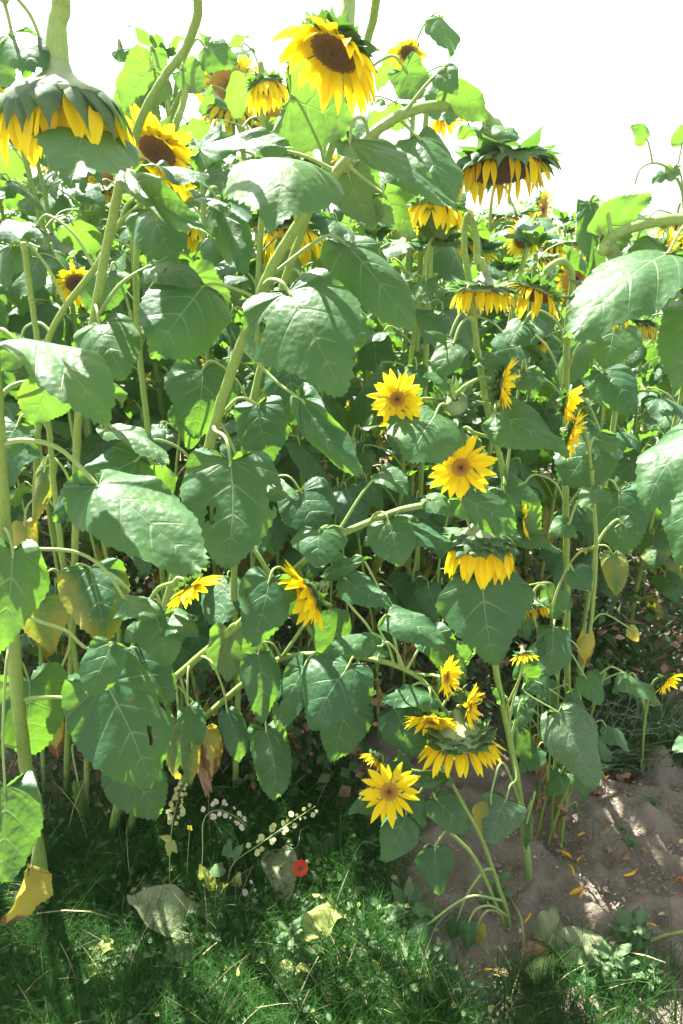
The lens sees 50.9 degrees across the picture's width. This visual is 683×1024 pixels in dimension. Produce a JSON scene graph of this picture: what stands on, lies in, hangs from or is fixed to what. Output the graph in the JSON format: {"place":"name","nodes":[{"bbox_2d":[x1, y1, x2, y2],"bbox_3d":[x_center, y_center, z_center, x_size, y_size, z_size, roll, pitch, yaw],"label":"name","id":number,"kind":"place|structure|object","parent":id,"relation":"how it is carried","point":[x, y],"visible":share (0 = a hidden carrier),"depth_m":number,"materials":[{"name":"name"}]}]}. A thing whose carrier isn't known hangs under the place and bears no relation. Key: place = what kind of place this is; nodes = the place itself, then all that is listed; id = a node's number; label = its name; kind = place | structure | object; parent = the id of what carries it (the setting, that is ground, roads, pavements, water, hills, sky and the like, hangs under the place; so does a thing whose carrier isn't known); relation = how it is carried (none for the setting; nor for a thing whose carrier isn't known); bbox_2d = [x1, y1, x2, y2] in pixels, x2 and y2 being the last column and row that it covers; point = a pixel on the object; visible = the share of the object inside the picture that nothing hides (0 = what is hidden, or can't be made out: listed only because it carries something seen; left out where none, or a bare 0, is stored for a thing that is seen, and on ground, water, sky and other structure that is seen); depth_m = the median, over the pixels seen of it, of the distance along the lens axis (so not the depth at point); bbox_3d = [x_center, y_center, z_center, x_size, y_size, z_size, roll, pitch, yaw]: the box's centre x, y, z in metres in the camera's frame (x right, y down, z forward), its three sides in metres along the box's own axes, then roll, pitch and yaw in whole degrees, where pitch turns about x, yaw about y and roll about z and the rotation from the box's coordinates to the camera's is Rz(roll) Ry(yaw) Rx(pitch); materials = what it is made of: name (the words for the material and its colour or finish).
{"place":"outdoors","nodes":[
{"label":"outdoors","id":0,"kind":"place"},
{"bbox_2d":[0,614,682,1023],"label":"grass","id":1,"kind":"structure","parent":0,"point":[18,962],"depth_m":1.55,"materials":[{"name":"plant"}]},
{"bbox_2d":[127,884,205,942],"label":"fallen leaf","id":2,"kind":"object","parent":1,"relation":"on","point":[142,909],"visible":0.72,"depth_m":1.60,"materials":[{"name":"green plant"}]},
{"bbox_2d":[261,845,297,903],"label":"fallen leaf","id":3,"kind":"object","parent":1,"relation":"on","point":[288,854],"visible":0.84,"depth_m":1.72,"materials":[{"name":"green plant"}]},
{"bbox_2d":[300,897,343,944],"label":"fallen leaf","id":4,"kind":"object","parent":1,"relation":"on","point":[314,911],"visible":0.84,"depth_m":1.59,"materials":[{"name":"yellow plant"}]},
{"bbox_2d":[0,233,682,1023],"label":"ground","id":5,"kind":"structure","parent":0,"point":[612,805],"depth_m":1.85,"materials":[{"name":"soil"}]},
{"bbox_2d":[0,0,49,86],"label":"sunflower plant","id":6,"kind":"object","parent":5,"relation":"on","point":[24,51],"visible":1,"depth_m":0.94,"materials":[{"name":"green plant"}]},
{"bbox_2d":[0,214,71,540],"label":"sunflower plant","id":7,"kind":"object","parent":5,"relation":"on","point":[43,293],"visible":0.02,"depth_m":3.02,"materials":[{"name":"green plant"}]},
{"bbox_2d":[7,434,92,771],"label":"sunflower plant","id":8,"kind":"object","parent":5,"relation":"on","point":[29,453],"visible":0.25,"depth_m":1.71,"materials":[{"name":"green plant"}]},
{"bbox_2d":[0,144,101,663],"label":"sunflower plant","id":9,"kind":"object","parent":5,"relation":"on","point":[61,428],"visible":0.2,"depth_m":2.16,"materials":[{"name":"green plant"}]},
{"bbox_2d":[17,155,89,314],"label":"sunflower plant","id":10,"kind":"object","parent":5,"relation":"on","point":[27,205],"visible":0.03,"depth_m":3.77,"materials":[{"name":"green plant"}]},
{"bbox_2d":[6,253,124,557],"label":"sunflower plant","id":11,"kind":"object","parent":5,"relation":"on","point":[70,279],"visible":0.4,"depth_m":2.07,"materials":[{"name":"green plant"}]},
{"bbox_2d":[5,242,130,821],"bbox_3d":[-0.592,0.194,1.581,0.224,1.485,0.312,-12,25,-27],"label":"sunflower plant","id":12,"kind":"object","parent":5,"relation":"on","point":[87,596],"visible":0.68,"depth_m":1.51,"materials":[{"name":"green plant"}]},
{"bbox_2d":[5,137,133,566],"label":"sunflower plant","id":13,"kind":"object","parent":5,"relation":"on","point":[96,197],"visible":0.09,"depth_m":2.52,"materials":[{"name":"green plant"}]},
{"bbox_2d":[0,93,159,628],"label":"sunflower plant","id":14,"kind":"object","parent":5,"relation":"on","point":[90,237],"visible":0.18,"depth_m":2.22,"materials":[{"name":"green plant"}]},
{"bbox_2d":[37,174,155,424],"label":"sunflower plant","id":15,"kind":"object","parent":5,"relation":"on","point":[58,203],"visible":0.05,"depth_m":3.01,"materials":[{"name":"green plant"}]},
{"bbox_2d":[0,327,210,925],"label":"sunflower plant","id":16,"kind":"object","parent":5,"relation":"on","point":[104,702],"visible":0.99,"depth_m":1.24,"materials":[{"name":"green plant"}]},
{"bbox_2d":[0,0,214,800],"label":"sunflower plant","id":17,"kind":"object","parent":5,"relation":"on","point":[66,120],"visible":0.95,"depth_m":1.01,"materials":[{"name":"green plant"}]},
{"bbox_2d":[53,177,168,568],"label":"sunflower plant","id":18,"kind":"object","parent":5,"relation":"on","point":[107,193],"visible":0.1,"depth_m":2.73,"materials":[{"name":"green plant"}]},
{"bbox_2d":[0,177,253,803],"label":"sunflower plant","id":19,"kind":"object","parent":5,"relation":"on","point":[225,221],"visible":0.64,"depth_m":1.26,"materials":[{"name":"green plant"}]},
{"bbox_2d":[67,146,202,595],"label":"sunflower plant","id":20,"kind":"object","parent":5,"relation":"on","point":[156,415],"visible":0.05,"depth_m":2.51,"materials":[{"name":"green plant"}]},
{"bbox_2d":[80,193,199,582],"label":"sunflower plant","id":21,"kind":"object","parent":5,"relation":"on","point":[95,446],"visible":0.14,"depth_m":2.28,"materials":[{"name":"green plant"}]},
{"bbox_2d":[78,175,211,575],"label":"sunflower plant","id":22,"kind":"object","parent":5,"relation":"on","point":[160,401],"visible":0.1,"depth_m":2.56,"materials":[{"name":"green plant"}]},
{"bbox_2d":[80,36,238,713],"bbox_3d":[-0.362,-0.013,1.659,0.271,1.828,0.503,-14,26,-31],"label":"sunflower plant","id":23,"kind":"object","parent":5,"relation":"on","point":[142,69],"visible":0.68,"depth_m":1.26,"materials":[{"name":"green plant"}]},
{"bbox_2d":[101,572,223,832],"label":"sunflower plant","id":24,"kind":"object","parent":5,"relation":"on","point":[154,647],"visible":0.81,"depth_m":1.36,"materials":[{"name":"green plant"}]},
{"bbox_2d":[131,556,211,779],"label":"sunflower plant","id":25,"kind":"object","parent":5,"relation":"on","point":[143,567],"visible":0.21,"depth_m":1.77,"materials":[{"name":"green plant"}]},
{"bbox_2d":[160,781,187,938],"bbox_3d":[-0.390,0.784,1.617,0.054,0.317,0.165,5,22,11],"label":"pennycress","id":26,"kind":"object","parent":5,"relation":"on","point":[170,845],"visible":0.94,"depth_m":1.63,"materials":[{"name":"green plant"}]},
{"bbox_2d":[126,22,230,454],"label":"sunflower plant","id":27,"kind":"object","parent":5,"relation":"on","point":[197,129],"visible":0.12,"depth_m":3.22,"materials":[{"name":"green plant"}]},
{"bbox_2d":[151,421,209,671],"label":"sunflower plant","id":28,"kind":"object","parent":5,"relation":"on","point":[194,607],"visible":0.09,"depth_m":1.97,"materials":[{"name":"green plant"}]},
{"bbox_2d":[152,460,230,782],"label":"sunflower plant","id":29,"kind":"object","parent":5,"relation":"on","point":[166,475],"visible":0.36,"depth_m":1.82,"materials":[{"name":"green plant"}]},
{"bbox_2d":[139,147,254,614],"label":"sunflower plant","id":30,"kind":"object","parent":5,"relation":"on","point":[209,251],"visible":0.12,"depth_m":2.10,"materials":[{"name":"green plant"}]},
{"bbox_2d":[178,606,215,706],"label":"sunflower plant","id":31,"kind":"object","parent":5,"relation":"on","point":[200,641],"visible":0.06,"depth_m":1.87,"materials":[{"name":"green plant"}]},
{"bbox_2d":[193,53,257,420],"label":"sunflower plant","id":32,"kind":"object","parent":5,"relation":"on","point":[221,78],"visible":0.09,"depth_m":3.38,"materials":[{"name":"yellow plant"}]},
{"bbox_2d":[184,541,279,754],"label":"sunflower plant","id":33,"kind":"object","parent":5,"relation":"on","point":[218,605],"visible":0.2,"depth_m":1.81,"materials":[{"name":"green plant"}]},
{"bbox_2d":[185,185,291,568],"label":"sunflower plant","id":34,"kind":"object","parent":5,"relation":"on","point":[193,239],"visible":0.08,"depth_m":2.35,"materials":[{"name":"green plant"}]},
{"bbox_2d":[192,32,287,379],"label":"sunflower plant","id":35,"kind":"object","parent":5,"relation":"on","point":[217,173],"visible":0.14,"depth_m":3.10,"materials":[{"name":"green plant"}]},
{"bbox_2d":[196,42,288,630],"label":"sunflower plant","id":36,"kind":"object","parent":5,"relation":"on","point":[261,90],"visible":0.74,"depth_m":2.05,"materials":[{"name":"yellow plant"}]},
{"bbox_2d":[225,431,284,739],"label":"sunflower plant","id":37,"kind":"object","parent":5,"relation":"on","point":[260,548],"visible":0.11,"depth_m":1.94,"materials":[{"name":"green plant"}]},
{"bbox_2d":[198,803,317,904],"bbox_3d":[-0.193,0.808,1.669,0.281,0.258,0.051,-5,22,-12],"label":"pennycress","id":38,"kind":"object","parent":5,"relation":"on","point":[228,851],"visible":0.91,"depth_m":1.65,"materials":[{"name":"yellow plant"}]},
{"bbox_2d":[216,191,331,668],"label":"sunflower plant","id":39,"kind":"object","parent":5,"relation":"on","point":[297,458],"visible":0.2,"depth_m":1.90,"materials":[{"name":"green plant"}]},
{"bbox_2d":[215,201,354,650],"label":"sunflower plant","id":40,"kind":"object","parent":5,"relation":"on","point":[328,224],"visible":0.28,"depth_m":1.87,"materials":[{"name":"green plant"}]},
{"bbox_2d":[273,916,304,963],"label":"weed plant","id":41,"kind":"object","parent":5,"relation":"on","point":[289,939],"visible":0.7,"depth_m":1.55,"materials":[{"name":"green plant"}]},
{"bbox_2d":[227,211,359,644],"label":"sunflower plant","id":42,"kind":"object","parent":5,"relation":"on","point":[338,413],"visible":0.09,"depth_m":2.03,"materials":[{"name":"green plant"}]},
{"bbox_2d":[164,0,428,799],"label":"sunflower plant","id":43,"kind":"object","parent":5,"relation":"on","point":[327,53],"visible":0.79,"depth_m":1.20,"materials":[{"name":"green plant"}]},
{"bbox_2d":[52,63,562,829],"bbox_3d":[-0.122,0.150,1.378,0.991,1.735,0.481,0,22,0],"label":"sunflower plant","id":44,"kind":"object","parent":5,"relation":"on","point":[312,317],"visible":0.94,"depth_m":1.15,"materials":[{"name":"green plant"}]},
{"bbox_2d":[126,552,505,836],"bbox_3d":[-0.115,0.500,1.604,0.942,0.918,0.213,5,23,12],"label":"sunflower plant","id":45,"kind":"object","parent":5,"relation":"on","point":[328,687],"visible":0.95,"depth_m":1.48,"materials":[{"name":"green plant"}]},
{"bbox_2d":[107,288,534,845],"bbox_3d":[-0.121,0.270,1.523,0.992,1.408,0.276,2,22,4],"label":"sunflower plant","id":46,"kind":"object","parent":5,"relation":"on","point":[483,609],"visible":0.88,"depth_m":1.37,"materials":[{"name":"green plant"}]},
{"bbox_2d":[0,426,682,813],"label":"undergrowth","id":47,"kind":"object","parent":5,"relation":"on","point":[676,640],"visible":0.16,"depth_m":2.36,"materials":[{"name":"green plant"}]},
{"bbox_2d":[299,425,384,660],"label":"sunflower plant","id":48,"kind":"object","parent":5,"relation":"on","point":[374,491],"visible":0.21,"depth_m":1.94,"materials":[{"name":"green plant"}]},
{"bbox_2d":[4,668,682,1022],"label":"plant litter","id":49,"kind":"object","parent":5,"relation":"on","point":[583,856],"visible":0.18,"depth_m":1.74,"materials":[{"name":"plant"}]},
{"bbox_2d":[330,477,401,706],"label":"sunflower plant","id":50,"kind":"object","parent":5,"relation":"on","point":[346,498],"visible":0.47,"depth_m":1.83,"materials":[{"name":"green plant"}]},
{"bbox_2d":[316,222,423,632],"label":"sunflower plant","id":51,"kind":"object","parent":5,"relation":"on","point":[373,355],"visible":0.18,"depth_m":2.20,"materials":[{"name":"green plant"}]},
{"bbox_2d":[341,227,446,573],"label":"sunflower plant","id":52,"kind":"object","parent":5,"relation":"on","point":[395,339],"visible":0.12,"depth_m":2.74,"materials":[{"name":"green plant"}]},
{"bbox_2d":[365,876,440,932],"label":"weed plant","id":53,"kind":"object","parent":5,"relation":"on","point":[412,891],"visible":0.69,"depth_m":1.64,"materials":[{"name":"green plant"}]},
{"bbox_2d":[346,207,470,689],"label":"sunflower plant","id":54,"kind":"object","parent":5,"relation":"on","point":[401,584],"visible":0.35,"depth_m":1.96,"materials":[{"name":"green plant"}]},
{"bbox_2d":[353,11,473,598],"bbox_3d":[0.234,-0.506,2.510,0.417,2.035,0.368,7,23,18],"label":"sunflower plant","id":55,"kind":"object","parent":5,"relation":"on","point":[440,31],"visible":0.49,"depth_m":2.07,"materials":[{"name":"green plant"}]},
{"bbox_2d":[345,191,483,684],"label":"sunflower plant","id":56,"kind":"object","parent":5,"relation":"on","point":[428,318],"visible":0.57,"depth_m":1.81,"materials":[{"name":"green plant"}]},
{"bbox_2d":[367,74,481,644],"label":"sunflower plant","id":57,"kind":"object","parent":5,"relation":"on","point":[447,263],"visible":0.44,"depth_m":1.99,"materials":[{"name":"green plant"}]},
{"bbox_2d":[347,750,505,929],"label":"sunflower plant","id":58,"kind":"object","parent":5,"relation":"on","point":[387,795],"visible":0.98,"depth_m":1.49,"materials":[{"name":"green plant"}]},
{"bbox_2d":[366,250,494,555],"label":"sunflower plant","id":59,"kind":"object","parent":5,"relation":"on","point":[382,452],"visible":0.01,"depth_m":2.66,"materials":[{"name":"green plant"}]},
{"bbox_2d":[409,495,451,756],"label":"sunflower plant","id":60,"kind":"object","parent":5,"relation":"on","point":[419,513],"visible":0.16,"depth_m":2.02,"materials":[{"name":"green plant"}]},
{"bbox_2d":[377,453,488,684],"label":"sunflower plant","id":61,"kind":"object","parent":5,"relation":"on","point":[426,595],"visible":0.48,"depth_m":1.97,"materials":[{"name":"green plant"}]},
{"bbox_2d":[360,740,512,948],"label":"sunflower plant","id":62,"kind":"object","parent":5,"relation":"on","point":[474,929],"visible":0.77,"depth_m":1.59,"materials":[{"name":"green plant"}]},
{"bbox_2d":[387,220,509,585],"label":"sunflower plant","id":63,"kind":"object","parent":5,"relation":"on","point":[489,248],"visible":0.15,"depth_m":2.21,"materials":[{"name":"green plant"}]},
{"bbox_2d":[405,229,498,578],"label":"sunflower plant","id":64,"kind":"object","parent":5,"relation":"on","point":[443,297],"visible":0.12,"depth_m":2.38,"materials":[{"name":"green plant"}]},
{"bbox_2d":[366,210,569,881],"bbox_3d":[0.260,0.212,1.509,0.432,1.562,0.269,0,22,0],"label":"sunflower plant","id":65,"kind":"object","parent":5,"relation":"on","point":[431,429],"visible":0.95,"depth_m":1.33,"materials":[{"name":"green plant"}]},
{"bbox_2d":[416,252,541,552],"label":"sunflower plant","id":66,"kind":"object","parent":5,"relation":"on","point":[509,263],"visible":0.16,"depth_m":2.25,"materials":[{"name":"green plant"}]},
{"bbox_2d":[450,185,540,397],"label":"sunflower plant","id":67,"kind":"object","parent":5,"relation":"on","point":[496,222],"visible":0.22,"depth_m":3.24,"materials":[{"name":"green plant"}]},
{"bbox_2d":[477,870,515,904],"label":"weed plant","id":68,"kind":"object","parent":5,"relation":"on","point":[503,878],"visible":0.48,"depth_m":1.70,"materials":[{"name":"plant"}]},
{"bbox_2d":[430,221,574,689],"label":"sunflower plant","id":69,"kind":"object","parent":5,"relation":"on","point":[538,234],"visible":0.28,"depth_m":2.02,"materials":[{"name":"green plant"}]},
{"bbox_2d":[474,247,562,415],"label":"sunflower plant","id":70,"kind":"object","parent":5,"relation":"on","point":[546,258],"visible":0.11,"depth_m":2.83,"materials":[{"name":"green plant"}]},
{"bbox_2d":[451,213,586,476],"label":"sunflower plant","id":71,"kind":"object","parent":5,"relation":"on","point":[575,259],"visible":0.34,"depth_m":2.25,"materials":[{"name":"green plant"}]},
{"bbox_2d":[470,314,575,564],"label":"sunflower plant","id":72,"kind":"object","parent":5,"relation":"on","point":[540,401],"visible":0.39,"depth_m":2.26,"materials":[{"name":"green plant"}]},
{"bbox_2d":[518,612,560,836],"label":"sunflower plant","id":73,"kind":"object","parent":5,"relation":"on","point":[529,620],"visible":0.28,"depth_m":1.85,"materials":[{"name":"green plant"}]},
{"bbox_2d":[533,906,560,942],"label":"fallen leaf","id":74,"kind":"object","parent":5,"relation":"on","point":[542,920],"visible":0.72,"depth_m":1.63,"materials":[{"name":"green plant"}]},
{"bbox_2d":[518,683,584,838],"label":"sunflower plant","id":75,"kind":"object","parent":5,"relation":"on","point":[537,760],"visible":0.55,"depth_m":1.73,"materials":[{"name":"green plant"}]},
{"bbox_2d":[511,563,592,843],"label":"sunflower plant","id":76,"kind":"object","parent":5,"relation":"on","point":[554,603],"visible":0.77,"depth_m":1.53,"materials":[{"name":"green plant"}]},
{"bbox_2d":[528,216,578,484],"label":"sunflower plant","id":77,"kind":"object","parent":5,"relation":"on","point":[557,249],"visible":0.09,"depth_m":2.87,"materials":[{"name":"green plant"}]},
{"bbox_2d":[514,259,604,646],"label":"sunflower plant","id":78,"kind":"object","parent":5,"relation":"on","point":[553,561],"visible":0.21,"depth_m":2.28,"materials":[{"name":"green plant"}]},
{"bbox_2d":[536,248,585,580],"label":"sunflower plant","id":79,"kind":"object","parent":5,"relation":"on","point":[561,278],"visible":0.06,"depth_m":2.51,"materials":[{"name":"green plant"}]},
{"bbox_2d":[440,705,682,1023],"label":"earth crumbs","id":80,"kind":"object","parent":5,"relation":"on","point":[610,905],"visible":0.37,"depth_m":1.75,"materials":[{"name":"brown soil"}]},
{"bbox_2d":[490,257,651,768],"bbox_3d":[0.512,0.172,1.709,0.422,1.468,0.215,-7,23,-18],"label":"sunflower plant","id":81,"kind":"object","parent":5,"relation":"on","point":[613,383],"visible":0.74,"depth_m":1.54,"materials":[{"name":"green plant"}]},
{"bbox_2d":[554,767,593,823],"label":"sunflower plant","id":82,"kind":"object","parent":5,"relation":"on","point":[583,790],"visible":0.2,"depth_m":1.78,"materials":[{"name":"green plant"}]},
{"bbox_2d":[545,915,603,954],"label":"fallen leaf","id":83,"kind":"object","parent":5,"relation":"on","point":[574,930],"visible":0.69,"depth_m":1.58,"materials":[{"name":"green plant"}]},
{"bbox_2d":[522,385,638,853],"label":"sunflower plant","id":84,"kind":"object","parent":5,"relation":"on","point":[569,733],"visible":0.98,"depth_m":1.58,"materials":[{"name":"green plant"}]},
{"bbox_2d":[545,719,629,849],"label":"sunflower plant","id":85,"kind":"object","parent":5,"relation":"on","point":[557,782],"visible":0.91,"depth_m":1.74,"materials":[{"name":"green plant"}]},
{"bbox_2d":[556,340,642,635],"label":"sunflower plant","id":86,"kind":"object","parent":5,"relation":"on","point":[632,441],"visible":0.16,"depth_m":2.48,"materials":[{"name":"green plant"}]},
{"bbox_2d":[532,693,680,775],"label":"pod weed","id":87,"kind":"object","parent":5,"relation":"on","point":[620,751],"visible":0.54,"depth_m":2.09,"materials":[{"name":"green plant"}]},
{"bbox_2d":[554,671,662,841],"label":"sunflower plant","id":88,"kind":"object","parent":5,"relation":"on","point":[633,686],"visible":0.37,"depth_m":1.63,"materials":[{"name":"green plant"}]},
{"bbox_2d":[542,291,682,686],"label":"sunflower plant","id":89,"kind":"object","parent":5,"relation":"on","point":[661,407],"visible":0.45,"depth_m":1.90,"materials":[{"name":"green plant"}]},
{"bbox_2d":[586,939,645,982],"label":"weed plant","id":90,"kind":"object","parent":5,"relation":"on","point":[618,952],"visible":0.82,"depth_m":1.51,"materials":[{"name":"green plant"}]},
{"bbox_2d":[558,192,682,752],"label":"sunflower plant","id":91,"kind":"object","parent":5,"relation":"on","point":[641,276],"visible":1,"depth_m":1.05,"materials":[{"name":"green plant"}]},
{"bbox_2d":[608,906,652,951],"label":"weed plant","id":92,"kind":"object","parent":5,"relation":"on","point":[629,918],"visible":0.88,"depth_m":1.57,"materials":[{"name":"green plant"}]},
{"bbox_2d":[585,647,682,739],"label":"pod weed","id":93,"kind":"object","parent":5,"relation":"on","point":[657,732],"visible":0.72,"depth_m":2.20,"materials":[{"name":"green plant"}]},
{"bbox_2d":[591,226,682,576],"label":"sunflower plant","id":94,"kind":"object","parent":5,"relation":"on","point":[653,359],"visible":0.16,"depth_m":2.55,"materials":[{"name":"green plant"}]},
{"bbox_2d":[592,666,682,774],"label":"sunflower plant","id":95,"kind":"object","parent":5,"relation":"on","point":[667,681],"visible":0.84,"depth_m":1.77,"materials":[{"name":"green plant"}]},
{"bbox_2d":[598,342,682,651],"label":"sunflower plant","id":96,"kind":"object","parent":5,"relation":"on","point":[654,550],"visible":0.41,"depth_m":2.41,"materials":[{"name":"green plant"}]},
{"bbox_2d":[607,288,682,601],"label":"sunflower plant","id":97,"kind":"object","parent":5,"relation":"on","point":[655,376],"visible":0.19,"depth_m":2.69,"materials":[{"name":"green plant"}]},
{"bbox_2d":[624,245,682,556],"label":"sunflower plant","id":98,"kind":"object","parent":5,"relation":"on","point":[663,387],"visible":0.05,"depth_m":3.03,"materials":[{"name":"green plant"}]},
{"bbox_2d":[634,950,672,991],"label":"weed plant","id":99,"kind":"object","parent":5,"relation":"on","point":[654,963],"visible":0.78,"depth_m":1.51,"materials":[{"name":"plant"}]},
{"bbox_2d":[630,123,682,225],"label":"sunflower plant","id":100,"kind":"object","parent":5,"relation":"on","point":[641,134],"visible":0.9,"depth_m":2.07,"materials":[{"name":"green plant"}]},
{"bbox_2d":[0,0,682,219],"label":"sky","id":101,"kind":"structure","parent":0,"point":[590,71],"materials":[{"name":"white"}]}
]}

